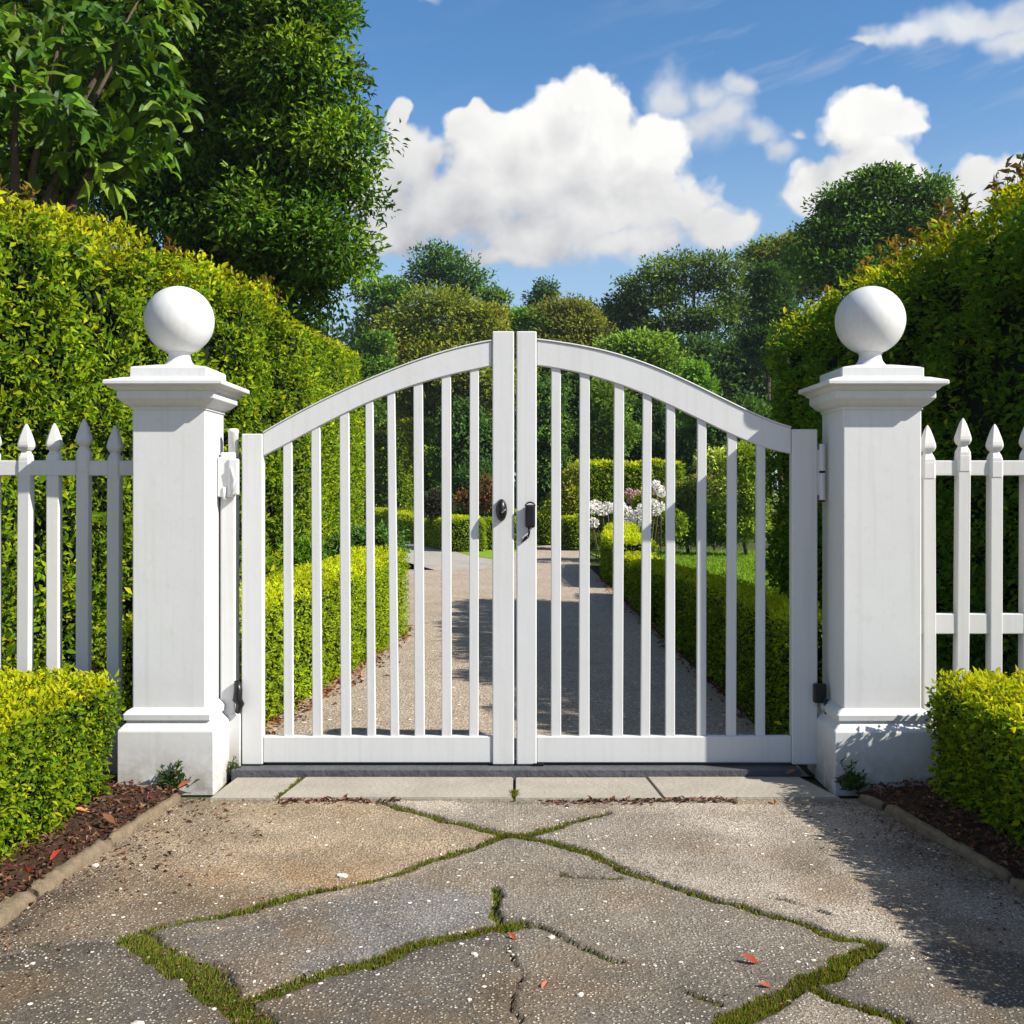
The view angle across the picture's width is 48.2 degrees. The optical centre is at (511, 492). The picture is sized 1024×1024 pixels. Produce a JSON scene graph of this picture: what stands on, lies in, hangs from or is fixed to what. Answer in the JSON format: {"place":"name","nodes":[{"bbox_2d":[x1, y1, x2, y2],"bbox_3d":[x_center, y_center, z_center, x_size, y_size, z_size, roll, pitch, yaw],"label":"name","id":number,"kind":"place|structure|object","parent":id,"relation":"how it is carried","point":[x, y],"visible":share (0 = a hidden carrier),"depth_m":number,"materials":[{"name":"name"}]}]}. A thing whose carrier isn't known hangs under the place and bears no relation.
{"place":"outdoors","nodes":[
{"label":"outdoors","id":0,"kind":"place"},
{"bbox_2d":[92,667,324,743],"bbox_3d":[-6.635,1.506,13.800,10.730,0.001,15.400,0,0,0],"label":"planting strip","id":1,"kind":"object","parent":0,"point":[97,669],"depth_m":9.43,"materials":[{"name":"soil"}]},
{"bbox_2d":[0,0,207,246],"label":"leaf tree","id":2,"kind":"object","parent":1,"relation":"on","point":[35,130],"visible":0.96,"depth_m":10.27,"materials":[{"name":"green plant"}]},
{"bbox_2d":[0,174,308,677],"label":"tall hedge","id":3,"kind":"object","parent":1,"relation":"on","point":[73,334],"visible":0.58,"depth_m":9.36,"materials":[{"name":"green plant"}]},
{"bbox_2d":[0,0,410,338],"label":"broadleaf tree","id":4,"kind":"object","parent":1,"relation":"on","point":[263,65],"visible":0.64,"depth_m":14.56,"materials":[{"name":"green plant"}]},
{"bbox_2d":[122,545,410,726],"bbox_3d":[-1.716,1.038,9.468,0.825,0.985,6.108,0,0,6],"label":"box hedge","id":5,"kind":"object","parent":1,"relation":"on","point":[274,646],"visible":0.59,"depth_m":8.94,"materials":[{"name":"green plant"}]},
{"bbox_2d":[275,532,336,569],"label":"shrub","id":6,"kind":"object","parent":1,"relation":"on","point":[302,553],"visible":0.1,"depth_m":12.83,"materials":[{"name":"green plant"}]},
{"bbox_2d":[267,321,365,546],"bbox_3d":[-3.119,-0.456,16.706,1.445,4.030,6.186,0,0,0],"label":"tall hedge","id":7,"kind":"object","parent":1,"relation":"on","point":[332,364],"visible":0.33,"depth_m":15.73,"materials":[{"name":"green plant"}]},
{"bbox_2d":[309,519,412,573],"bbox_3d":[-1.922,0.968,14.125,1.403,1.292,1.043,0,0,0],"label":"shrub","id":8,"kind":"object","parent":1,"relation":"on","point":[358,537],"visible":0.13,"depth_m":14.00,"materials":[{"name":"green plant"}]},
{"bbox_2d":[398,540,491,569],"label":"path","id":9,"kind":"structure","parent":0,"point":[433,559],"depth_m":25.40,"materials":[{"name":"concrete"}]},
{"bbox_2d":[456,549,515,558],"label":"grass verge","id":10,"kind":"object","parent":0,"point":[486,554],"depth_m":28.36,"materials":[{"name":"green plant"}]},
{"bbox_2d":[424,513,487,551],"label":"box hedge","id":11,"kind":"object","parent":10,"relation":"on","point":[459,533],"visible":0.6,"depth_m":29.39,"materials":[{"name":"green plant"}]},
{"bbox_2d":[424,455,515,516],"bbox_3d":[-1.107,0.169,36.865,3.462,2.876,1.866,0,0,0],"label":"shrub","id":12,"kind":"object","parent":10,"relation":"on","point":[463,479],"visible":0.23,"depth_m":36.56,"materials":[{"name":"green plant"}]},
{"bbox_2d":[453,471,491,516],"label":"shrub","id":13,"kind":"object","parent":10,"relation":"on","point":[463,500],"visible":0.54,"depth_m":32.76,"materials":[{"name":"brown plant"}]},
{"bbox_2d":[481,515,515,549],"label":"box hedge","id":14,"kind":"object","parent":10,"relation":"on","point":[488,521],"visible":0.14,"depth_m":30.16,"materials":[{"name":"green plant"}]},
{"bbox_2d":[115,494,858,1018],"bbox_3d":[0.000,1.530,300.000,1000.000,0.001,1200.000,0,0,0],"label":"ground","id":15,"kind":"structure","parent":0,"point":[751,548],"depth_m":24.34,"materials":[{"name":"brown soil"}]},
{"bbox_2d":[0,419,132,782],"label":"picket fence","id":16,"kind":"object","parent":15,"relation":"on","point":[26,467],"visible":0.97,"depth_m":5.97,"materials":[{"name":"white paint"}]},
{"bbox_2d":[102,286,249,794],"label":"gate pillar","id":17,"kind":"structure","parent":15,"relation":"on","point":[179,403],"depth_m":5.81,"materials":[{"name":"white paint"}]},
{"bbox_2d":[217,428,244,775],"bbox_3d":[-1.483,0.580,6.091,0.144,1.841,0.157,0,0,0],"label":"hinge post","id":18,"kind":"object","parent":17,"relation":"attached to","point":[231,690],"visible":0.86,"depth_m":6.07,"materials":[{"name":"white paint"}]},
{"bbox_2d":[242,331,513,763],"bbox_3d":[-0.711,0.294,6.074,1.443,2.297,0.116,0,0,0],"label":"gate leaf","id":19,"kind":"object","parent":18,"relation":"attached to","point":[496,354],"visible":1,"depth_m":6.08,"materials":[{"name":"white paint"}]},
{"bbox_2d":[209,778,296,800],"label":"threshold slab","id":20,"kind":"structure","parent":15,"relation":"on","point":[253,788],"depth_m":5.74,"materials":[{"name":"stone"}]},
{"bbox_2d":[288,313,354,343],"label":"tree","id":21,"kind":"object","parent":15,"relation":"on","point":[323,329],"visible":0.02,"depth_m":70.42,"materials":[{"name":"green plant"}]},
{"bbox_2d":[350,327,399,525],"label":"garden tree","id":22,"kind":"object","parent":15,"relation":"on","point":[373,361],"visible":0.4,"depth_m":47.44,"materials":[{"name":"green plant"}]},
{"bbox_2d":[339,275,421,351],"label":"rounded tree","id":23,"kind":"object","parent":15,"relation":"on","point":[381,294],"visible":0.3,"depth_m":64.84,"materials":[{"name":"green plant"}]},
{"bbox_2d":[358,429,413,523],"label":"clipped hedge","id":24,"kind":"object","parent":15,"relation":"on","point":[404,457],"visible":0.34,"depth_m":50.84,"materials":[{"name":"green plant"}]},
{"bbox_2d":[279,777,512,801],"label":"threshold slab","id":25,"kind":"structure","parent":15,"relation":"on","point":[375,789],"depth_m":5.75,"materials":[{"name":"stone"}]},
{"bbox_2d":[374,507,425,543],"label":"box hedge","id":26,"kind":"object","parent":15,"relation":"on","point":[405,517],"visible":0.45,"depth_m":36.66,"materials":[{"name":"green plant"}]},
{"bbox_2d":[374,417,438,446],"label":"clipped hedge","id":27,"kind":"object","parent":15,"relation":"on","point":[429,431],"visible":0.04,"depth_m":56.19,"materials":[{"name":"green plant"}]},
{"bbox_2d":[381,389,438,440],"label":"garden tree","id":28,"kind":"object","parent":15,"relation":"on","point":[426,414],"visible":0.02,"depth_m":61.75,"materials":[{"name":"green plant"}]},
{"bbox_2d":[411,445,440,508],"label":"clipped hedge","id":29,"kind":"object","parent":15,"relation":"on","point":[428,477],"visible":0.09,"depth_m":46.25,"materials":[{"name":"green plant"}]},
{"bbox_2d":[413,486,456,524],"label":"shrub","id":30,"kind":"object","parent":15,"relation":"on","point":[432,503],"visible":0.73,"depth_m":30.75,"materials":[{"name":"green plant"}]},
{"bbox_2d":[399,237,499,403],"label":"umbrella tree","id":31,"kind":"object","parent":15,"relation":"on","point":[439,270],"visible":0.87,"depth_m":61.39,"materials":[{"name":"green plant"}]},
{"bbox_2d":[360,278,541,440],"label":"rounded tree","id":32,"kind":"object","parent":15,"relation":"on","point":[419,337],"visible":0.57,"depth_m":50.66,"materials":[{"name":"green plant"}]},
{"bbox_2d":[423,394,515,514],"bbox_3d":[-1.463,-0.911,39.835,3.471,5.139,2.812,0,0,0],"label":"dark conifer","id":33,"kind":"object","parent":15,"relation":"on","point":[460,435],"visible":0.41,"depth_m":39.21,"materials":[{"name":"green plant"}]},
{"bbox_2d":[472,281,521,516],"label":"rounded tree","id":34,"kind":"object","parent":15,"relation":"on","point":[497,292],"visible":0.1,"depth_m":59.33,"materials":[{"name":"green plant"}]},
{"bbox_2d":[411,376,590,466],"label":"tree","id":35,"kind":"object","parent":15,"relation":"on","point":[514,421],"depth_m":70.50,"materials":[{"name":"green plant"}]},
{"bbox_2d":[231,760,800,784],"bbox_3d":[0.020,1.490,6.105,2.980,0.081,0.230,0,0,0],"label":"gate stop","id":36,"kind":"object","parent":15,"relation":"on","point":[301,770],"visible":0.56,"depth_m":5.99,"materials":[{"name":"stone"}]},
{"bbox_2d":[227,755,241,771],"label":"weed","id":37,"kind":"object","parent":36,"relation":"on","point":[231,767],"visible":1,"depth_m":6.02,"materials":[{"name":"green plant"}]},
{"bbox_2d":[500,303,556,382],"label":"rounded tree","id":38,"kind":"object","parent":15,"relation":"on","point":[523,323],"visible":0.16,"depth_m":55.13,"materials":[{"name":"green plant"}]},
{"bbox_2d":[520,275,561,381],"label":"conifer","id":39,"kind":"object","parent":15,"relation":"on","point":[538,291],"visible":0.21,"depth_m":63.51,"materials":[{"name":"green plant"}]},
{"bbox_2d":[514,370,577,509],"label":"dark conifer","id":40,"kind":"object","parent":15,"relation":"on","point":[543,440],"visible":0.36,"depth_m":41.21,"materials":[{"name":"green plant"}]},
{"bbox_2d":[514,291,617,376],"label":"rounded tree","id":41,"kind":"object","parent":15,"relation":"on","point":[576,320],"visible":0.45,"depth_m":53.10,"materials":[{"name":"green plant"}]},
{"bbox_2d":[542,458,594,515],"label":"shrub","id":42,"kind":"object","parent":15,"relation":"on","point":[570,499],"visible":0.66,"depth_m":30.69,"materials":[{"name":"green plant"}]},
{"bbox_2d":[544,368,600,461],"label":"dark conifer","id":43,"kind":"object","parent":15,"relation":"on","point":[573,411],"visible":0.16,"depth_m":43.12,"materials":[{"name":"green plant"}]},
{"bbox_2d":[515,777,661,800],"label":"threshold slab","id":44,"kind":"structure","parent":15,"relation":"on","point":[554,788],"depth_m":5.75,"materials":[{"name":"stone"}]},
{"bbox_2d":[575,377,641,460],"bbox_3d":[3.360,-1.196,38.839,2.472,5.677,2.349,0,0,0],"label":"garden tree","id":45,"kind":"object","parent":15,"relation":"on","point":[602,433],"visible":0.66,"depth_m":38.37,"materials":[{"name":"green plant"}]},
{"bbox_2d":[575,458,685,545],"bbox_3d":[3.396,0.267,33.205,3.361,2.618,1.585,0,0,-9],"label":"clipped hedge","id":46,"kind":"object","parent":15,"relation":"on","point":[601,480],"visible":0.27,"depth_m":32.58,"materials":[{"name":"green plant"}]},
{"bbox_2d":[588,293,675,401],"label":"rounded tree","id":47,"kind":"object","parent":15,"relation":"on","point":[625,321],"visible":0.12,"depth_m":56.88,"materials":[{"name":"green plant"}]},
{"bbox_2d":[576,325,695,418],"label":"rounded tree","id":48,"kind":"object","parent":15,"relation":"on","point":[656,349],"visible":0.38,"depth_m":43.04,"materials":[{"name":"green plant"}]},
{"bbox_2d":[624,391,688,472],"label":"dark conifer","id":49,"kind":"object","parent":15,"relation":"on","point":[658,421],"visible":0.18,"depth_m":42.03,"materials":[{"name":"green plant"}]},
{"bbox_2d":[606,244,756,342],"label":"airy tree","id":50,"kind":"object","parent":15,"relation":"on","point":[662,296],"visible":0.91,"depth_m":56.13,"materials":[{"name":"green plant"}]},
{"bbox_2d":[675,354,720,473],"bbox_3d":[6.469,-1.612,39.917,1.713,6.442,1.949,0,0,0],"label":"conifer","id":51,"kind":"object","parent":15,"relation":"on","point":[702,376],"visible":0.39,"depth_m":39.68,"materials":[{"name":"green plant"}]},
{"bbox_2d":[655,394,782,503],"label":"garden tree","id":52,"kind":"object","parent":15,"relation":"on","point":[685,449],"visible":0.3,"depth_m":40.24,"materials":[{"name":"green plant"}]},
{"bbox_2d":[654,325,789,418],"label":"dark tree","id":53,"kind":"object","parent":15,"relation":"on","point":[734,373],"visible":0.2,"depth_m":51.39,"materials":[{"name":"green plant"}]},
{"bbox_2d":[647,777,839,801],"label":"threshold slab","id":54,"kind":"structure","parent":15,"relation":"on","point":[777,788],"depth_m":5.74,"materials":[{"name":"stone"}]},
{"bbox_2d":[733,258,806,527],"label":"columnar tree","id":55,"kind":"object","parent":15,"relation":"on","point":[770,301],"visible":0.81,"depth_m":47.35,"materials":[{"name":"green plant"}]},
{"bbox_2d":[731,230,827,518],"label":"airy tree","id":56,"kind":"object","parent":15,"relation":"on","point":[766,250],"visible":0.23,"depth_m":59.01,"materials":[{"name":"green plant"}]},
{"bbox_2d":[775,159,965,304],"bbox_3d":[10.700,-4.053,33.745,5.765,11.402,3.374,0,0,0],"label":"dark tree","id":57,"kind":"object","parent":15,"relation":"on","point":[851,212],"visible":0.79,"depth_m":33.26,"materials":[{"name":"green plant"}]},
{"bbox_2d":[798,286,948,795],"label":"gate pillar","id":58,"kind":"structure","parent":15,"relation":"on","point":[870,404],"depth_m":5.80,"materials":[{"name":"white paint"}]},
{"bbox_2d":[516,331,828,765],"bbox_3d":[0.846,0.297,6.067,1.645,2.303,0.130,0,0,0],"label":"gate leaf","id":59,"kind":"object","parent":58,"relation":"attached to","point":[734,422],"visible":0.99,"depth_m":6.08,"materials":[{"name":"white paint"}]},
{"bbox_2d":[921,418,1023,727],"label":"picket fence","id":60,"kind":"object","parent":15,"relation":"on","point":[961,623],"visible":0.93,"depth_m":5.96,"materials":[{"name":"white paint"}]},
{"bbox_2d":[0,796,1023,1023],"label":"paving","id":61,"kind":"structure","parent":0,"point":[281,858],"depth_m":4.04,"materials":[{"name":"grey concrete"}]},
{"bbox_2d":[0,890,35,928],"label":"edging stone","id":62,"kind":"object","parent":61,"relation":"on","point":[14,906],"visible":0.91,"depth_m":4.07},
{"bbox_2d":[26,839,112,896],"bbox_3d":[-1.751,1.490,4.554,0.085,0.080,0.605,0,0,6],"label":"edging stone","id":63,"kind":"object","parent":61,"relation":"on","point":[71,866],"visible":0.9,"depth_m":4.50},
{"bbox_2d":[0,765,189,900],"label":"soil bed","id":64,"kind":"object","parent":61,"relation":"on","point":[26,859],"visible":0.37,"depth_m":4.95,"materials":[{"name":"brown soil"}]},
{"bbox_2d":[50,849,60,859],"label":"fallen leaf","id":65,"kind":"object","parent":64,"relation":"on","point":[54,854],"visible":1,"depth_m":4.55,"materials":[{"name":"red plant"}]},
{"bbox_2d":[0,664,127,866],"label":"hedge","id":66,"kind":"object","parent":64,"relation":"on","point":[53,728],"visible":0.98,"depth_m":4.93,"materials":[{"name":"green plant"}]},
{"bbox_2d":[74,807,89,811],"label":"fallen leaf","id":67,"kind":"object","parent":64,"relation":"on","point":[82,809],"visible":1,"depth_m":5.20,"materials":[{"name":"orange plant"}]},
{"bbox_2d":[102,813,114,823],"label":"fallen leaf","id":68,"kind":"object","parent":64,"relation":"on","point":[109,817],"visible":1,"depth_m":5.04,"materials":[{"name":"brown plant"}]},
{"bbox_2d":[152,760,198,788],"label":"weed","id":69,"kind":"object","parent":64,"relation":"on","point":[173,775],"visible":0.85,"depth_m":5.73,"materials":[{"name":"green plant"}]},
{"bbox_2d":[178,780,190,787],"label":"fallen leaf","id":70,"kind":"object","parent":64,"relation":"on","point":[183,783],"visible":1,"depth_m":5.64,"materials":[{"name":"orange plant"}]},
{"bbox_2d":[0,771,1023,900],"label":"leaf litter","id":71,"kind":"object","parent":64,"relation":"on","point":[988,836],"visible":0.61,"depth_m":5.16,"materials":[{"name":"brown plant"}]},
{"bbox_2d":[106,793,180,844],"bbox_3d":[-1.673,1.494,5.244,0.057,0.071,0.730,0,0,7],"label":"edging stone","id":72,"kind":"object","parent":61,"relation":"on","point":[135,824],"visible":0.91,"depth_m":5.18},
{"bbox_2d":[0,776,921,1023],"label":"moss","id":73,"kind":"object","parent":61,"relation":"on","point":[751,1013],"visible":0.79,"depth_m":3.68,"materials":[{"name":"green plant"}]},
{"bbox_2d":[24,804,996,1023],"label":"grit","id":74,"kind":"object","parent":61,"relation":"on","point":[345,875],"visible":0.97,"depth_m":3.84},
{"bbox_2d":[0,800,1023,1023],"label":"twig litter","id":75,"kind":"object","parent":61,"relation":"on","point":[465,933],"visible":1,"depth_m":4.36,"materials":[{"name":"brown plant"}]},
{"bbox_2d":[541,980,547,987],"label":"fallen leaf","id":76,"kind":"object","parent":61,"relation":"on","point":[544,984],"visible":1,"depth_m":3.47,"materials":[{"name":"orange plant"}]},
{"bbox_2d":[743,953,758,963],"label":"fallen leaf","id":77,"kind":"object","parent":61,"relation":"on","point":[752,958],"visible":1,"depth_m":3.66,"materials":[{"name":"plant"}]},
{"bbox_2d":[760,981,770,986],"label":"fallen leaf","id":78,"kind":"object","parent":61,"relation":"on","point":[764,983],"visible":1,"depth_m":3.48,"materials":[{"name":"plant"}]},
{"bbox_2d":[858,794,886,810],"bbox_3d":[1.734,1.497,5.509,0.054,0.067,0.171,0,0,-22],"label":"edging stone","id":79,"kind":"object","parent":61,"relation":"on","point":[872,802],"visible":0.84,"depth_m":5.48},
{"bbox_2d":[856,752,1023,881],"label":"soil bed","id":80,"kind":"object","parent":61,"relation":"on","point":[985,850],"visible":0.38,"depth_m":5.12,"materials":[{"name":"brown soil"}]},
{"bbox_2d":[833,757,869,791],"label":"weed","id":81,"kind":"object","parent":80,"relation":"on","point":[849,783],"visible":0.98,"depth_m":5.70,"materials":[{"name":"green plant"}]},
{"bbox_2d":[924,664,1023,850],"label":"hedge","id":82,"kind":"object","parent":80,"relation":"on","point":[981,726],"visible":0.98,"depth_m":5.05,"materials":[{"name":"green plant"}]},
{"bbox_2d":[884,803,1014,881],"bbox_3d":[1.842,1.492,4.902,0.066,0.077,1.014,0,0,-8],"label":"edging stone","id":83,"kind":"object","parent":61,"relation":"on","point":[902,816],"visible":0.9,"depth_m":4.83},
{"bbox_2d":[1010,878,1023,894],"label":"edging stone","id":84,"kind":"object","parent":61,"relation":"on","point":[1018,884],"visible":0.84,"depth_m":4.32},
{"bbox_2d":[7,0,1023,493],"label":"sky","id":85,"kind":"structure","parent":0,"point":[572,141],"materials":[{"name":"blue"}]},
{"bbox_2d":[265,545,813,775],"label":"driveway","id":86,"kind":"structure","parent":0,"point":[600,681],"depth_m":9.46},
{"bbox_2d":[265,578,773,734],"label":"leaf litter","id":87,"kind":"object","parent":86,"relation":"on","point":[325,690],"visible":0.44,"depth_m":9.07,"materials":[{"name":"brown plant"}]},
{"bbox_2d":[514,508,564,544],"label":"box hedge","id":88,"kind":"object","parent":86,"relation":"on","point":[543,527],"visible":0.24,"depth_m":32.82,"materials":[{"name":"green plant"}]},
{"bbox_2d":[550,514,598,550],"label":"box hedge","id":89,"kind":"object","parent":86,"relation":"on","point":[569,535],"visible":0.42,"depth_m":29.95,"materials":[{"name":"green plant"}]},
{"bbox_2d":[655,549,782,596],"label":"lawn grass","id":90,"kind":"structure","parent":0,"point":[689,559],"depth_m":24.19,"materials":[{"name":"green plant"}]},
{"bbox_2d":[590,566,951,774],"bbox_3d":[6.780,1.506,15.050,10.440,0.001,17.900,0,0,0],"label":"planting strip","id":91,"kind":"object","parent":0,"point":[595,569],"visible":0.12,"depth_m":8.94,"materials":[{"name":"soil"}]},
{"bbox_2d":[598,521,659,585],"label":"box hedge","id":92,"kind":"object","parent":91,"relation":"on","point":[632,537],"visible":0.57,"depth_m":19.34,"materials":[{"name":"green plant"}]},
{"bbox_2d":[623,551,682,623],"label":"box hedge","id":93,"kind":"object","parent":91,"relation":"on","point":[632,578],"visible":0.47,"depth_m":14.52,"materials":[{"name":"green plant"}]},
{"bbox_2d":[654,563,821,734],"bbox_3d":[1.801,1.104,9.549,0.559,0.860,6.051,0,0,0],"label":"box hedge","id":94,"kind":"object","parent":91,"relation":"on","point":[776,662],"visible":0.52,"depth_m":8.03,"materials":[{"name":"green plant"}]},
{"bbox_2d":[748,153,1023,680],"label":"tall hedge","id":95,"kind":"object","parent":91,"relation":"on","point":[963,333],"visible":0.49,"depth_m":9.94,"materials":[{"name":"green plant"}]},
{"bbox_2d":[590,552,1015,683],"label":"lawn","id":96,"kind":"structure","parent":0,"point":[938,669],"depth_m":9.88,"materials":[{"name":"green plant"}]},
{"bbox_2d":[590,498,664,562],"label":"flower bush","id":97,"kind":"object","parent":96,"relation":"on","point":[632,516],"visible":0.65,"depth_m":24.47,"materials":[{"name":"white plant"}]},
{"bbox_2d":[574,491,690,543],"bbox_3d":[2.680,0.777,25.474,2.652,1.669,1.129,0,0,0],"label":"shrub","id":98,"kind":"object","parent":96,"relation":"on","point":[681,520],"visible":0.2,"depth_m":25.22,"materials":[{"name":"green plant"}]},
{"bbox_2d":[624,485,664,553],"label":"flower bush","id":99,"kind":"object","parent":96,"relation":"on","point":[630,492],"visible":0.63,"depth_m":25.48,"materials":[{"name":"pink plant"}]},
{"bbox_2d":[651,480,664,557],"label":"flower bush","id":100,"kind":"object","parent":96,"relation":"on","point":[660,490],"visible":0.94,"depth_m":25.07,"materials":[{"name":"white plant"}]},
{"bbox_2d":[663,472,719,552],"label":"shrub","id":101,"kind":"object","parent":96,"relation":"on","point":[685,495],"visible":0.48,"depth_m":27.68,"materials":[{"name":"green plant"}]},
{"bbox_2d":[653,502,741,552],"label":"shrub","id":102,"kind":"object","parent":96,"relation":"on","point":[690,538],"visible":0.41,"depth_m":27.16,"materials":[{"name":"green plant"}]},
{"bbox_2d":[691,445,738,550],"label":"shrub","id":103,"kind":"object","parent":96,"relation":"on","point":[712,462],"visible":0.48,"depth_m":28.60,"materials":[{"name":"green plant"}]},
{"bbox_2d":[706,439,778,554],"bbox_3d":[5.437,0.125,26.940,1.705,2.965,1.488,0,0,0],"label":"shrub","id":104,"kind":"object","parent":96,"relation":"on","point":[745,510],"visible":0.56,"depth_m":26.64,"materials":[{"name":"green plant"}]}
]}

